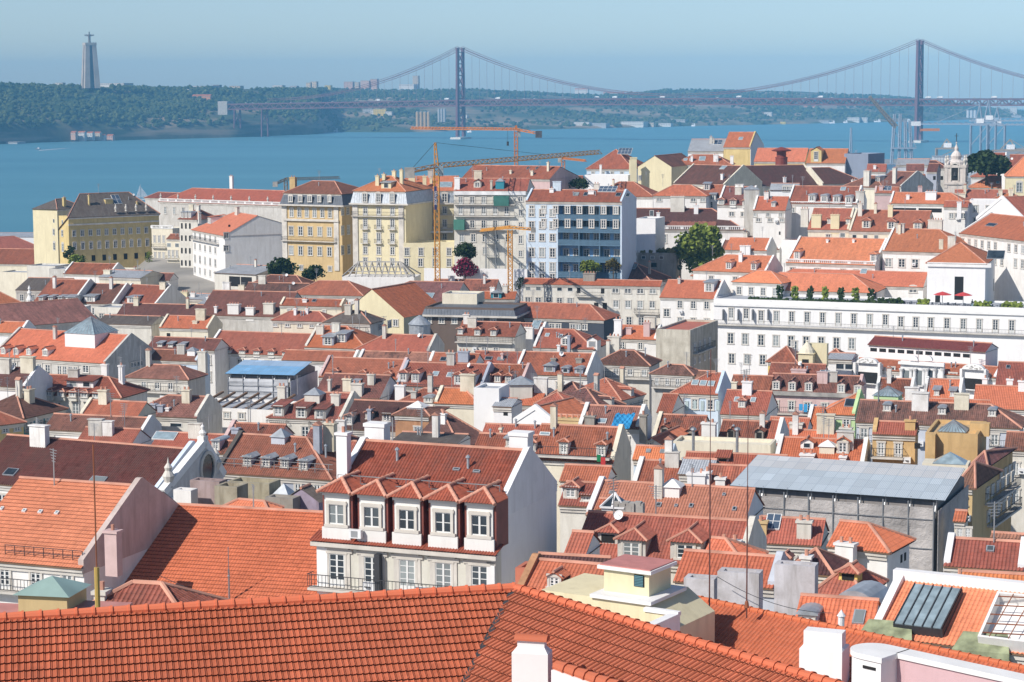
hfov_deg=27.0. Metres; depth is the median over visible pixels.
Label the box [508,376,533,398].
roof shaft
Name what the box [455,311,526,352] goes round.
tiled house
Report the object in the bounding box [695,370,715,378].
tiled house
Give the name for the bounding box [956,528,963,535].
window
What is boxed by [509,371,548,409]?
tiled house
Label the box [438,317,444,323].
window
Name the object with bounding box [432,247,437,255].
window
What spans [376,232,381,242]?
window
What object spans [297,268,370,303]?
tiled house
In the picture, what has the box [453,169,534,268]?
veranda tenement
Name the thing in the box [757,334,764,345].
window
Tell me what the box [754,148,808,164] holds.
orange hall
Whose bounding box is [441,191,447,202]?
window
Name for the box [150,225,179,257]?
white tenement
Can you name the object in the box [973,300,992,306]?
hedge
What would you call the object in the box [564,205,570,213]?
window
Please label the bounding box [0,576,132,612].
beige box with glass roof
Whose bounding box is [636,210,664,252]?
rooftop studio
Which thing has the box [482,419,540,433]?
tiled house
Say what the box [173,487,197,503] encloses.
chimney wall
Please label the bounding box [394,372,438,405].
tiled house
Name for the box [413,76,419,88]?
building
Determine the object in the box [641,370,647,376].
window
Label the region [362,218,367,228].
window
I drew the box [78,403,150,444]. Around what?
tiled house
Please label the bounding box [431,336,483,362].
tiled house
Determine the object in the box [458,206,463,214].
window
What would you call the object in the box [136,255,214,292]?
ground
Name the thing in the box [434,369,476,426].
tiled house
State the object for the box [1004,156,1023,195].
church nave
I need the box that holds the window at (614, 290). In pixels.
[612,288,619,293]
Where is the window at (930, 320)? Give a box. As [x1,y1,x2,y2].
[927,317,933,330]
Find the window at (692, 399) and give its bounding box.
[690,398,698,409]
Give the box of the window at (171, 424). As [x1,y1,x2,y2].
[170,423,181,426]
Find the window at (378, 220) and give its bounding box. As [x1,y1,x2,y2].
[376,218,381,228]
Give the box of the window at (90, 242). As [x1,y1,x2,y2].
[89,241,92,248]
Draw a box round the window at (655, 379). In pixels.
[654,378,659,385]
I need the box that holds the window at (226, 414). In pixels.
[222,411,230,418]
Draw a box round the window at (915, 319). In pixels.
[912,316,918,329]
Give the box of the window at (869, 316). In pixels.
[866,313,872,326]
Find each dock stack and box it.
[884,163,895,168]
[931,155,967,163]
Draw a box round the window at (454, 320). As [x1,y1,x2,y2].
[451,317,457,323]
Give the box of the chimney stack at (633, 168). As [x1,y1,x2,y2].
[630,157,636,181]
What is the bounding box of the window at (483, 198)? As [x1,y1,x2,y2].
[481,196,486,203]
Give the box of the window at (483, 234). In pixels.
[482,233,487,241]
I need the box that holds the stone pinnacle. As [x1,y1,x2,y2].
[26,286,32,301]
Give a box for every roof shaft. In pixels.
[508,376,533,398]
[744,185,759,235]
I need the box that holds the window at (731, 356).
[728,353,735,363]
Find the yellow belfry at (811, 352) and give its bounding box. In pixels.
[797,340,828,366]
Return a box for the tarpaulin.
[611,413,635,428]
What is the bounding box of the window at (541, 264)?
[538,262,545,271]
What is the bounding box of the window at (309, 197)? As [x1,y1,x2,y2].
[307,194,311,201]
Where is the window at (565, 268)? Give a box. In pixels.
[563,264,569,270]
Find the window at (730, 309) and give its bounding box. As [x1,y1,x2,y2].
[728,307,734,320]
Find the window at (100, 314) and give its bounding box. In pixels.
[98,312,103,318]
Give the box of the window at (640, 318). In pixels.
[637,316,643,324]
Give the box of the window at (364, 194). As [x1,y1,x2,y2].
[362,192,367,202]
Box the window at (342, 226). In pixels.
[341,225,343,235]
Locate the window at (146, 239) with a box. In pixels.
[145,238,148,246]
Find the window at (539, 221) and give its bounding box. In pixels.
[539,221,544,228]
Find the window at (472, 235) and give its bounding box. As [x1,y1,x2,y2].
[470,233,475,241]
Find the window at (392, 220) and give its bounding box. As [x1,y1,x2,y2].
[390,218,394,228]
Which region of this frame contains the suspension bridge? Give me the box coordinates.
[218,39,1023,142]
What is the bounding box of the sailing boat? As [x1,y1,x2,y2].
[136,184,147,199]
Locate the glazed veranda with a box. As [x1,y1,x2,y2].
[828,352,858,374]
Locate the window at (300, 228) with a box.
[298,226,303,235]
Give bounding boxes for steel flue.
[690,427,696,450]
[734,427,739,451]
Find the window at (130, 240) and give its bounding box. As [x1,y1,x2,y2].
[129,239,133,246]
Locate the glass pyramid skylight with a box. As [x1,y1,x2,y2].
[599,492,623,510]
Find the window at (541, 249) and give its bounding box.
[538,247,545,257]
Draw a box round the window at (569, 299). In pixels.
[566,297,573,302]
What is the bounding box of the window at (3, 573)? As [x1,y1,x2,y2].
[0,570,11,589]
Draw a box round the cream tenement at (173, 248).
[165,233,179,262]
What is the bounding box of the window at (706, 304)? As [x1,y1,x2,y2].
[704,302,709,309]
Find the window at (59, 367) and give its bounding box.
[56,365,61,373]
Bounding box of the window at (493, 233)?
[493,233,498,241]
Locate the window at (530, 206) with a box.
[529,205,534,213]
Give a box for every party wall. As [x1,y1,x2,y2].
[684,573,716,598]
[717,567,762,608]
[774,560,817,614]
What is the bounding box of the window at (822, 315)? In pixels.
[819,312,825,324]
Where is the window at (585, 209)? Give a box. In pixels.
[583,207,588,213]
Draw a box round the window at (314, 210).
[312,207,316,217]
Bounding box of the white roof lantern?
[922,452,970,475]
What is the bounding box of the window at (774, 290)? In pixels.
[772,287,776,296]
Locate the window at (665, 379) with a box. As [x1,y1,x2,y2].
[664,378,669,385]
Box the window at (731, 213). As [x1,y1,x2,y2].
[728,211,734,216]
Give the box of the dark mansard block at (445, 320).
[421,301,529,351]
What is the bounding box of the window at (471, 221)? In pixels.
[469,219,474,227]
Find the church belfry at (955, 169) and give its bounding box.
[943,133,967,192]
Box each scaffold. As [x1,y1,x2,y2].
[225,360,317,400]
[730,455,968,571]
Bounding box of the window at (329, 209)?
[327,208,331,217]
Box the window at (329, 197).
[327,194,331,201]
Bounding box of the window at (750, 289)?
[748,286,753,295]
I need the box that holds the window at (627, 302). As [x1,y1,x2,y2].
[624,300,631,308]
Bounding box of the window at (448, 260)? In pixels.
[446,258,451,266]
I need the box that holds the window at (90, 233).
[88,229,92,235]
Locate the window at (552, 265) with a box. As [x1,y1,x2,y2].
[549,262,555,271]
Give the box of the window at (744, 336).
[741,333,748,344]
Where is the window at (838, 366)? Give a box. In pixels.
[836,364,843,369]
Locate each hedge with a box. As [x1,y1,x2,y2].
[748,296,876,302]
[877,297,903,303]
[917,298,929,304]
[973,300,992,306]
[1001,301,1023,307]
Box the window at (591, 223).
[588,219,594,228]
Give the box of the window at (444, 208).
[442,206,447,214]
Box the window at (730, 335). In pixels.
[727,332,733,343]
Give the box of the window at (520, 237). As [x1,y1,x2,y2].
[518,235,522,243]
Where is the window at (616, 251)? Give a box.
[613,249,619,256]
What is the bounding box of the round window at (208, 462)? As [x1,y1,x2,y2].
[200,450,215,477]
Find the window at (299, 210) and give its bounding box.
[297,207,301,217]
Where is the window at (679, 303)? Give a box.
[676,301,682,308]
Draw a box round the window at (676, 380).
[675,379,680,385]
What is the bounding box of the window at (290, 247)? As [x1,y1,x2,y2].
[288,245,293,254]
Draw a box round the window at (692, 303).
[690,301,695,308]
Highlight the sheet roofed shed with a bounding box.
[214,256,268,289]
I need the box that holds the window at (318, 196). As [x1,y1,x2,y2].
[317,194,320,201]
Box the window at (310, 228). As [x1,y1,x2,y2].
[307,226,312,235]
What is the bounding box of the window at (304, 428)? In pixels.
[300,425,309,435]
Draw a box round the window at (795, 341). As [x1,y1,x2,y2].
[791,340,797,348]
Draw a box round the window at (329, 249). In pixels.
[326,247,332,256]
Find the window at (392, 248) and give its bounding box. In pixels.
[390,246,394,254]
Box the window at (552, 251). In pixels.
[549,248,555,257]
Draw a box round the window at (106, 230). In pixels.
[104,228,108,235]
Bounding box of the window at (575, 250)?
[573,248,577,255]
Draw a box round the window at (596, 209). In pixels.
[594,207,598,214]
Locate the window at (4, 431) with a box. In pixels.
[1,429,9,433]
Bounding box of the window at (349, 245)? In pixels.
[347,244,350,254]
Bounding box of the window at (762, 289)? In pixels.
[760,287,765,295]
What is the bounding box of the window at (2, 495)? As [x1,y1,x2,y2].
[0,492,6,500]
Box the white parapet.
[551,660,624,681]
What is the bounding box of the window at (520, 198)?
[517,196,523,201]
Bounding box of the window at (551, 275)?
[549,273,555,277]
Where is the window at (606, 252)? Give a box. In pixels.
[603,249,609,256]
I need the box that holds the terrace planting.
[640,246,676,253]
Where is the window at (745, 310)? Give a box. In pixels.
[743,308,748,320]
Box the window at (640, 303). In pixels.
[636,300,643,308]
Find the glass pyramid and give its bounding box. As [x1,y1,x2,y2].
[273,484,294,494]
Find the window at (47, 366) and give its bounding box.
[44,363,50,373]
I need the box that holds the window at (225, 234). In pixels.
[223,232,228,238]
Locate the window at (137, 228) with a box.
[136,227,140,233]
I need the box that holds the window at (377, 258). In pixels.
[376,257,381,265]
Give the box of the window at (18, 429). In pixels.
[13,427,21,431]
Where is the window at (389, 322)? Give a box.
[388,319,391,327]
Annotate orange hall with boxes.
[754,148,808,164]
[806,146,849,172]
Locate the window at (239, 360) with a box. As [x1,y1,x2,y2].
[236,358,243,363]
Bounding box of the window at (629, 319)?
[625,316,632,324]
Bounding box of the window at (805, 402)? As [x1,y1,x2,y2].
[803,401,811,411]
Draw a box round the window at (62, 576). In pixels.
[60,575,74,580]
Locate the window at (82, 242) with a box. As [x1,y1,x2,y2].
[81,241,84,249]
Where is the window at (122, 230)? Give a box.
[120,228,124,234]
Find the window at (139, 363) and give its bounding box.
[137,359,143,366]
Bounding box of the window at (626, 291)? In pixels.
[624,289,631,293]
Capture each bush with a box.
[67,254,85,262]
[579,260,601,272]
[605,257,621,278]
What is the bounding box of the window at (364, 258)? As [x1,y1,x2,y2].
[362,257,367,265]
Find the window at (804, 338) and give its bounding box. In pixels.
[802,335,809,345]
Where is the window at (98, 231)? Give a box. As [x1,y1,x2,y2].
[96,229,100,235]
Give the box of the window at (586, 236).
[583,233,589,239]
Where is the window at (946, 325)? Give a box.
[943,317,950,330]
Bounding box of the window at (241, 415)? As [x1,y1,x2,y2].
[237,412,245,419]
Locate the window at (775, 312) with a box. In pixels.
[773,310,779,323]
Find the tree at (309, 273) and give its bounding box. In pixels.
[301,265,326,280]
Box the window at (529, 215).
[528,208,534,216]
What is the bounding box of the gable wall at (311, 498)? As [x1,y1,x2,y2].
[290,483,322,509]
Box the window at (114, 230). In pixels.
[112,228,116,234]
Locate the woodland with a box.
[0,81,1023,130]
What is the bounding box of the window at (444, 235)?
[442,233,446,239]
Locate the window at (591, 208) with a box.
[588,206,594,213]
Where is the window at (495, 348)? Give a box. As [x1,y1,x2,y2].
[492,346,498,350]
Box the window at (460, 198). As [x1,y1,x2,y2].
[458,196,463,203]
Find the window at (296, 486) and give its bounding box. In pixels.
[294,483,301,490]
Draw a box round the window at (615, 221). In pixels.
[612,219,618,228]
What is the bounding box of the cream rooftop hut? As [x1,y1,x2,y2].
[542,554,714,642]
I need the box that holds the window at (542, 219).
[540,218,546,227]
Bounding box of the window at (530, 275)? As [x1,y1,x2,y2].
[528,273,534,277]
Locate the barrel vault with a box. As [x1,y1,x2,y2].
[839,580,887,603]
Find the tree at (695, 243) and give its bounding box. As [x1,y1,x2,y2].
[674,222,724,272]
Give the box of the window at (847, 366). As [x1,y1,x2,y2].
[845,363,852,369]
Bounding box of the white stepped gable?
[513,396,583,423]
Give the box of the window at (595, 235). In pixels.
[593,233,598,239]
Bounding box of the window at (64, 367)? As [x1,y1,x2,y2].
[62,365,67,373]
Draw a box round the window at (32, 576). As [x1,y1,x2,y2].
[28,572,42,585]
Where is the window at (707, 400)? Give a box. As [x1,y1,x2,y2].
[706,399,714,410]
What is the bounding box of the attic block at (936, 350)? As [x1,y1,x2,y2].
[867,326,998,365]
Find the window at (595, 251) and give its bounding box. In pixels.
[593,249,598,255]
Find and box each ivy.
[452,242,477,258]
[677,256,684,277]
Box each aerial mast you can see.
[92,445,99,606]
[709,349,710,605]
[744,404,748,617]
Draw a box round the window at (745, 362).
[743,353,750,364]
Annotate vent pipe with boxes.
[837,609,845,625]
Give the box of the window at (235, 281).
[229,276,239,285]
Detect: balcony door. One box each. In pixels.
[326,550,346,587]
[361,553,373,581]
[396,556,417,588]
[432,559,453,587]
[468,562,489,585]
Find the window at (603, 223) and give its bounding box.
[600,219,606,228]
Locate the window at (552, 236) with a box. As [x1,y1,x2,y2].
[549,233,555,241]
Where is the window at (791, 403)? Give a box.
[787,400,795,411]
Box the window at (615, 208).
[612,206,618,214]
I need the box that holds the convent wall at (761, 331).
[713,293,1023,381]
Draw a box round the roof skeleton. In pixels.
[342,261,420,287]
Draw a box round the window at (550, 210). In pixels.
[549,209,555,216]
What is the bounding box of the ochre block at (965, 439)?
[925,419,990,461]
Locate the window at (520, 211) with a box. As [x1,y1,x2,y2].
[518,209,522,216]
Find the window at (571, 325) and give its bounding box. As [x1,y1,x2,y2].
[569,323,574,328]
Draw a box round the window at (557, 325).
[555,323,561,327]
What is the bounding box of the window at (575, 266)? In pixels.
[573,264,577,271]
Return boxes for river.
[0,109,1023,231]
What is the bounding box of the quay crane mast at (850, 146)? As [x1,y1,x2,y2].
[849,128,856,152]
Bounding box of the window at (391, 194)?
[389,192,394,202]
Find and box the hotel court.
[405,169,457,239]
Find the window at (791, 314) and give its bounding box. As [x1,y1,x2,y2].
[788,311,794,323]
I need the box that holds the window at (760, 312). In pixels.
[758,310,763,322]
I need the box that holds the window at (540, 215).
[538,209,544,216]
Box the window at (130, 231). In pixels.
[128,227,132,233]
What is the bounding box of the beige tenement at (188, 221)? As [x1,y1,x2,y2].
[178,198,213,267]
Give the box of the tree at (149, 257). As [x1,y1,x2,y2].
[144,251,153,261]
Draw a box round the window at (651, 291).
[649,289,656,293]
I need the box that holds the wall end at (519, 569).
[515,561,527,583]
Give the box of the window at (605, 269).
[603,264,609,272]
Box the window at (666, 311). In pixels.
[663,308,669,316]
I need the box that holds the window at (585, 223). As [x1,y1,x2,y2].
[583,221,588,226]
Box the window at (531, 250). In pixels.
[528,247,534,256]
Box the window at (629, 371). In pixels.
[627,369,633,375]
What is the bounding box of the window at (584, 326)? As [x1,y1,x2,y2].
[582,324,587,330]
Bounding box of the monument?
[81,32,99,87]
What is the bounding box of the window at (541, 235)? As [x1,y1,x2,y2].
[538,233,545,241]
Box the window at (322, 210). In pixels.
[320,208,324,217]
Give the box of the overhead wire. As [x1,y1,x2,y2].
[717,576,826,612]
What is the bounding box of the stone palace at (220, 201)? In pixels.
[158,175,284,226]
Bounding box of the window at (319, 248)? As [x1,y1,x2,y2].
[317,246,322,255]
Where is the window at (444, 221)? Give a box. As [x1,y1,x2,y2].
[442,219,447,227]
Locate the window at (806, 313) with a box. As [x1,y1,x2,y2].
[804,311,809,324]
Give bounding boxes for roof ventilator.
[772,147,790,164]
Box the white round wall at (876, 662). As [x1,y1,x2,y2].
[850,643,1023,681]
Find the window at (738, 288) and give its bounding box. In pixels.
[736,286,741,294]
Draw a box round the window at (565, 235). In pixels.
[563,233,568,238]
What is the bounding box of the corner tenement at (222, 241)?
[190,206,281,281]
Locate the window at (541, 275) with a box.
[539,273,545,277]
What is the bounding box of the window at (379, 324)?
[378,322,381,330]
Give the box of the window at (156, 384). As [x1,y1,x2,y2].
[154,382,160,390]
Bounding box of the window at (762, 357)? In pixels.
[759,354,766,364]
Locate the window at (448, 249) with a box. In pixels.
[446,247,451,255]
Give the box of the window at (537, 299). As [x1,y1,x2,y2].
[535,297,541,301]
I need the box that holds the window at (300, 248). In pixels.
[298,246,303,255]
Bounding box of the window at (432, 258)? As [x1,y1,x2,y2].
[432,258,437,266]
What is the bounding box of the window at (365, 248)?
[362,246,367,254]
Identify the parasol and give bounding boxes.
[933,291,951,303]
[955,292,971,300]
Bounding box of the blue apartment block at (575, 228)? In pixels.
[525,181,636,278]
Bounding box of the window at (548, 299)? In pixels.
[545,297,552,301]
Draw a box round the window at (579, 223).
[576,219,582,227]
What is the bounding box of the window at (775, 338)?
[772,334,779,346]
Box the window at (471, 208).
[469,206,474,214]
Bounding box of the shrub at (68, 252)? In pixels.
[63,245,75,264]
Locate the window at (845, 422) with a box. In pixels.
[842,419,850,426]
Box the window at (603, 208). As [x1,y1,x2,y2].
[600,206,606,213]
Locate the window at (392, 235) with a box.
[390,233,394,243]
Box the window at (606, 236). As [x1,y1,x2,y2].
[603,233,609,239]
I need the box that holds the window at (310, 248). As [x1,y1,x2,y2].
[307,246,312,255]
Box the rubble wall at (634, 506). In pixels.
[611,500,644,512]
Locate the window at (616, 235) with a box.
[614,233,619,240]
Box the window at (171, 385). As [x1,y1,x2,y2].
[167,383,173,390]
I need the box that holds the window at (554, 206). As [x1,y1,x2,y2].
[552,205,558,213]
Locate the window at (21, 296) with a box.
[19,294,23,300]
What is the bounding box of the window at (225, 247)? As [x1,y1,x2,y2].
[223,245,228,250]
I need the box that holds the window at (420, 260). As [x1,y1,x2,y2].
[417,258,423,266]
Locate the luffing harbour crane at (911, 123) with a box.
[868,96,939,162]
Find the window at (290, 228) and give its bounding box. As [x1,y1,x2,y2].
[288,226,293,235]
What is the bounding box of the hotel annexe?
[403,240,454,280]
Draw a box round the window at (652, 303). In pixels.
[649,300,655,309]
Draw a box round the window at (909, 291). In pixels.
[908,285,917,292]
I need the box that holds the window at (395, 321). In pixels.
[392,319,398,326]
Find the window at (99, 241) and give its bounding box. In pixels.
[97,240,101,248]
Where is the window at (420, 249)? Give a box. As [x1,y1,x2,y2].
[418,247,423,255]
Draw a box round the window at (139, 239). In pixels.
[137,238,141,246]
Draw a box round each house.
[0,232,33,243]
[0,236,33,248]
[0,248,33,290]
[0,270,26,298]
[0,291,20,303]
[0,298,96,330]
[0,316,155,380]
[0,319,35,344]
[0,348,53,400]
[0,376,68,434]
[0,379,26,441]
[0,448,178,603]
[0,582,843,681]
[15,277,73,301]
[27,263,68,277]
[32,196,73,263]
[34,271,94,300]
[46,357,150,413]
[47,389,161,443]
[49,266,67,277]
[63,255,124,282]
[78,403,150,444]
[80,386,156,417]
[81,271,131,315]
[91,579,229,604]
[94,304,122,319]
[99,260,163,284]
[99,301,163,344]
[117,296,203,317]
[119,278,185,303]
[124,484,322,598]
[125,346,207,402]
[133,265,177,288]
[144,192,179,224]
[148,376,222,432]
[149,327,228,397]
[150,336,210,393]
[151,414,224,446]
[159,308,222,337]
[181,283,210,303]
[201,282,301,331]
[210,435,232,457]
[213,391,295,432]
[214,323,310,376]
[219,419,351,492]
[222,282,244,289]
[223,498,284,507]
[224,399,294,439]
[244,272,309,290]
[254,273,314,283]
[266,376,360,435]
[270,299,332,332]
[279,286,347,315]
[281,349,360,385]
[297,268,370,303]
[304,314,378,350]
[307,412,359,441]
[307,417,557,593]
[317,355,396,399]
[318,355,409,383]
[322,298,391,335]
[343,384,415,439]
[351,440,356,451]
[352,281,436,333]
[353,316,444,351]
[358,339,435,361]
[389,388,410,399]
[391,401,449,436]
[393,406,471,444]
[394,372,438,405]
[397,349,494,392]
[405,281,469,301]
[423,409,481,444]
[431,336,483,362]
[434,271,501,290]
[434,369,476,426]
[442,291,484,303]
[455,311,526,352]
[462,161,578,188]
[474,383,509,430]
[475,336,521,363]
[475,424,538,446]
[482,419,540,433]
[485,284,518,302]
[486,348,537,387]
[492,397,522,422]
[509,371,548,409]
[516,300,619,339]
[518,336,603,392]
[518,553,603,589]
[521,307,549,350]
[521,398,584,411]
[533,327,605,358]
[533,391,581,404]
[533,402,631,551]
[538,551,610,561]
[544,366,606,396]
[558,413,580,423]
[558,476,596,552]
[559,463,616,494]
[564,529,602,554]
[567,368,626,404]
[578,402,651,480]
[582,479,766,584]
[585,148,643,182]
[585,174,629,189]
[585,365,646,405]
[585,463,764,518]
[594,172,657,207]
[596,497,607,509]
[601,339,662,414]
[607,308,662,356]
[628,251,671,281]
[632,435,682,481]
[632,443,677,472]
[636,195,744,279]
[638,153,686,191]
[645,425,688,444]
[649,352,698,432]
[651,184,709,207]
[652,393,709,435]
[656,319,717,371]
[656,393,684,413]
[659,270,730,325]
[670,360,730,436]
[673,160,762,195]
[673,435,775,459]
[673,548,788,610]
[677,457,719,483]
[682,153,735,168]
[685,449,787,464]
[686,463,746,485]
[688,136,725,157]
[691,243,782,292]
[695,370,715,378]
[698,595,1023,681]
[700,401,770,438]
[702,182,722,209]
[706,536,768,553]
[717,175,760,227]
[720,369,777,423]
[722,231,779,261]
[723,131,763,164]
[725,226,776,256]
[731,261,790,296]
[731,355,773,389]
[745,164,818,195]
[753,191,791,264]
[758,513,828,560]
[765,345,798,371]
[767,263,885,298]
[767,417,788,447]
[768,349,827,374]
[770,175,799,195]
[770,370,866,416]
[770,416,812,428]
[775,415,871,461]
[779,231,797,271]
[785,235,886,270]
[785,547,848,583]
[786,268,926,298]
[789,176,866,237]
[789,404,854,437]
[795,592,880,629]
[801,198,854,237]
[806,167,857,185]
[808,404,826,428]
[818,559,888,594]
[826,386,902,438]
[826,519,916,588]
[827,348,843,367]
[840,201,942,238]
[843,169,880,208]
[855,382,1023,464]
[866,164,887,175]
[871,416,919,464]
[874,162,932,191]
[874,568,1023,664]
[875,177,921,209]
[875,366,916,399]
[882,223,966,271]
[889,183,970,230]
[896,158,929,177]
[904,377,990,402]
[906,164,923,173]
[923,376,965,397]
[926,163,942,191]
[929,160,944,191]
[943,192,969,236]
[943,501,1023,573]
[953,509,972,536]
[954,182,1007,199]
[959,212,1023,301]
[962,461,1021,537]
[962,569,1023,580]
[968,175,1001,188]
[970,173,996,183]
[970,198,996,223]
[971,446,1017,531]
[974,373,1023,430]
[976,195,1023,219]
[990,531,1023,539]
[992,185,1017,198]
[995,152,1006,188]
[995,361,1023,384]
[1004,430,1023,531]
[1010,154,1023,165]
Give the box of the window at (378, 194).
[375,192,380,202]
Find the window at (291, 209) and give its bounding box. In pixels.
[289,207,293,216]
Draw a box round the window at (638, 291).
[636,289,644,293]
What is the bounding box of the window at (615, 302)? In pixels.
[612,299,619,308]
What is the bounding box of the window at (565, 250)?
[563,248,569,255]
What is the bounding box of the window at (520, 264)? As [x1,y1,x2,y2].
[518,262,522,268]
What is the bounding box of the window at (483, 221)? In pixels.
[481,219,486,228]
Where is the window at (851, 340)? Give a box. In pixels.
[848,337,855,349]
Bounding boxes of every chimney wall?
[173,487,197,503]
[190,477,226,503]
[214,482,247,504]
[228,477,280,499]
[265,494,300,508]
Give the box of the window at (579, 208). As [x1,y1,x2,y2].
[576,206,581,213]
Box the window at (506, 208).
[504,206,509,214]
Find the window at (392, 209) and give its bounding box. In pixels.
[390,207,394,215]
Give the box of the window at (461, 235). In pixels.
[459,233,464,241]
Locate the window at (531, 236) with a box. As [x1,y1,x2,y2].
[528,233,534,240]
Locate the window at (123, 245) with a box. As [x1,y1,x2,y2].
[121,239,125,247]
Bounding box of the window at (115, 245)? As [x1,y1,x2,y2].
[113,239,117,247]
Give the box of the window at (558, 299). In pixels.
[556,297,562,302]
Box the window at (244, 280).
[241,277,251,286]
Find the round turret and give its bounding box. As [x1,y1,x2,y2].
[408,315,430,334]
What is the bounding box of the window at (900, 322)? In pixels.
[897,316,903,329]
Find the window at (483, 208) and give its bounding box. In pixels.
[481,206,486,214]
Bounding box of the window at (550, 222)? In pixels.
[549,221,555,229]
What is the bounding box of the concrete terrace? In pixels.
[636,253,680,278]
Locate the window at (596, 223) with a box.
[594,221,598,226]
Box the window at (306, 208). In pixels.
[304,207,309,217]
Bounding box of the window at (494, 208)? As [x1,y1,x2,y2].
[492,206,497,214]
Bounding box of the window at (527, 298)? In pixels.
[524,296,531,301]
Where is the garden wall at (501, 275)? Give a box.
[424,268,527,300]
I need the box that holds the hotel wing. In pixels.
[349,168,433,273]
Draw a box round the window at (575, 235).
[573,233,577,238]
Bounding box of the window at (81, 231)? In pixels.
[80,229,84,236]
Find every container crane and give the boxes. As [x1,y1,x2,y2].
[921,104,1001,154]
[935,138,958,154]
[969,100,1023,152]
[988,107,1023,152]
[992,139,1023,156]
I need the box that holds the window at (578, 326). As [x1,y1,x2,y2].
[575,323,581,329]
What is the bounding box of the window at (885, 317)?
[882,314,888,327]
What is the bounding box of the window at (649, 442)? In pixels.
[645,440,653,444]
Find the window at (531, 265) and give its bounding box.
[528,262,534,271]
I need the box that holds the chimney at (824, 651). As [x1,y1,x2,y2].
[799,627,849,681]
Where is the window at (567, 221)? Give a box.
[564,219,570,227]
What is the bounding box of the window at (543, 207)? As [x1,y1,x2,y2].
[540,205,546,213]
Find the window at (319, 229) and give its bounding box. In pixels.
[317,226,322,236]
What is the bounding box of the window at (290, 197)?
[288,194,292,201]
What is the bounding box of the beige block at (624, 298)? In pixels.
[522,266,666,324]
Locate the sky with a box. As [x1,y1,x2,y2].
[0,0,1023,108]
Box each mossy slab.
[861,619,911,639]
[952,631,1010,660]
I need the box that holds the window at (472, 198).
[469,196,474,203]
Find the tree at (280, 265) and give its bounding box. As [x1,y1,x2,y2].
[266,257,299,274]
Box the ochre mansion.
[278,172,358,281]
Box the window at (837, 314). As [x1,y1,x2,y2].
[835,312,841,325]
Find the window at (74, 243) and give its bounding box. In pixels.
[72,241,76,249]
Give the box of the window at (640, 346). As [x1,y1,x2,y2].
[637,343,643,349]
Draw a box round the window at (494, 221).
[492,219,497,226]
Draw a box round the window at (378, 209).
[376,206,380,214]
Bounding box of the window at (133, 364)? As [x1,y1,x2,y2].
[130,361,137,367]
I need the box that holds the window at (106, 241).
[105,240,109,248]
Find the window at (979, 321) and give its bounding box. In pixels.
[976,318,982,331]
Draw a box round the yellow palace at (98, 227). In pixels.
[52,184,160,267]
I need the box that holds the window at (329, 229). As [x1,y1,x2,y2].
[326,227,332,236]
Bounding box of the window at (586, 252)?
[583,249,589,255]
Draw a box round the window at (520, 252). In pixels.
[518,250,522,256]
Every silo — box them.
[416,111,418,127]
[419,111,422,127]
[423,111,426,127]
[427,111,430,128]
[440,108,442,121]
[443,108,445,121]
[966,110,969,117]
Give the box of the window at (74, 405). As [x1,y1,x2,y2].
[71,402,79,413]
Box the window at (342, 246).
[341,245,343,254]
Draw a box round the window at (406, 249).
[404,247,409,255]
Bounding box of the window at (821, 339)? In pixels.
[817,336,824,342]
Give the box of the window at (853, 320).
[850,313,856,326]
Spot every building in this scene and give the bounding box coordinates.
[5,141,25,143]
[71,131,77,139]
[78,131,86,140]
[87,132,94,140]
[95,132,101,140]
[100,83,132,86]
[102,134,106,140]
[107,134,114,140]
[192,94,211,99]
[311,82,317,87]
[324,85,331,91]
[344,82,353,88]
[354,82,359,87]
[361,80,370,88]
[363,109,372,112]
[371,79,378,89]
[373,109,389,115]
[385,111,393,115]
[399,84,417,88]
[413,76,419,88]
[574,122,591,125]
[575,88,588,93]
[591,123,609,127]
[621,121,647,126]
[658,123,672,126]
[671,119,687,122]
[819,120,830,122]
[844,153,884,178]
[847,117,860,122]
[853,348,997,398]
[861,117,867,122]
[1010,107,1016,114]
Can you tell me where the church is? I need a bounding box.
[0,417,226,500]
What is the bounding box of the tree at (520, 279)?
[514,277,524,300]
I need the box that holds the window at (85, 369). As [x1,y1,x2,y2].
[81,366,89,373]
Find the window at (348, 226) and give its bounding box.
[347,225,350,234]
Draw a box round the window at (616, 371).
[613,369,619,375]
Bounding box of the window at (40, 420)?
[35,418,43,423]
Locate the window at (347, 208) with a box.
[346,206,349,214]
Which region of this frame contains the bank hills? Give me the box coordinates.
[0,87,1023,143]
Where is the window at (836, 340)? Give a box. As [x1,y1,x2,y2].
[832,337,839,348]
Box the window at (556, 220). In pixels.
[552,219,558,227]
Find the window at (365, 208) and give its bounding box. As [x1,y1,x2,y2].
[362,206,367,215]
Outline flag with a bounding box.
[597,455,604,464]
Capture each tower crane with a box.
[273,176,339,190]
[404,142,601,280]
[412,125,541,164]
[479,225,535,290]
[558,157,586,168]
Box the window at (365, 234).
[362,232,367,241]
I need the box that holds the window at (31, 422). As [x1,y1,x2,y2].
[24,421,33,431]
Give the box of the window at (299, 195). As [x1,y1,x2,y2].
[298,194,302,201]
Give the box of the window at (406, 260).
[403,258,409,266]
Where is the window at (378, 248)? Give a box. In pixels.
[376,246,381,254]
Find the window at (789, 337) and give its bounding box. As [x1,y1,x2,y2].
[787,335,794,346]
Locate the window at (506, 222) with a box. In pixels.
[504,219,508,225]
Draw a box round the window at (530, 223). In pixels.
[528,221,534,228]
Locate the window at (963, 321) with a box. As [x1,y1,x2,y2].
[960,318,966,331]
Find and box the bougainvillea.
[451,257,477,278]

